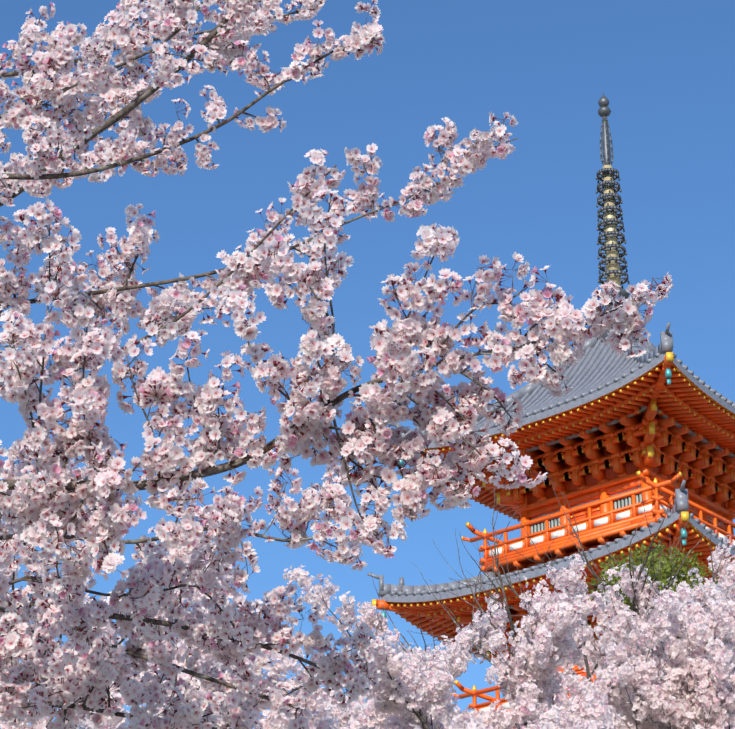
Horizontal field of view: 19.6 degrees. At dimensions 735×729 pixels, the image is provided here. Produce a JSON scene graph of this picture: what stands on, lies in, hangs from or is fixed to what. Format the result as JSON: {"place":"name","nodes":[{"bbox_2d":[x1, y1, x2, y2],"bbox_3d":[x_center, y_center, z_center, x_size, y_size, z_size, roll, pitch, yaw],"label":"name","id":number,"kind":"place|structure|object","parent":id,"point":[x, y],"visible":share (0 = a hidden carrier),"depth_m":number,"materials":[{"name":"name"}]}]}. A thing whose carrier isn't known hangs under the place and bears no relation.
{"place":"outdoors","nodes":[
{"label":"outdoors","id":0,"kind":"place"},
{"bbox_2d":[0,0,673,728],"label":"cherry tree","id":1,"kind":"object","parent":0,"point":[36,522],"depth_m":6.28,"materials":[{"name":"pink plant"}]},
{"bbox_2d":[0,458,734,728],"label":"cherry tree","id":2,"kind":"object","parent":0,"point":[715,663],"depth_m":24.41,"materials":[{"name":"pink plant"}]},
{"bbox_2d":[0,0,734,728],"label":"sky","id":3,"kind":"structure","parent":0,"point":[665,69],"materials":[{"name":"blue"}]},
{"bbox_2d":[367,93,734,728],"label":"pagoda","id":4,"kind":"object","parent":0,"point":[606,436],"visible":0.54,"depth_m":65.47,"materials":[{"name":"paint"}]},
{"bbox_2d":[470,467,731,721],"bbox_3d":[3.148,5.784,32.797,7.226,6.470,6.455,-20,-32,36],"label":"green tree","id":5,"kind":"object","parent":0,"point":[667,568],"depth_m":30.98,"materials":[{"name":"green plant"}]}
]}

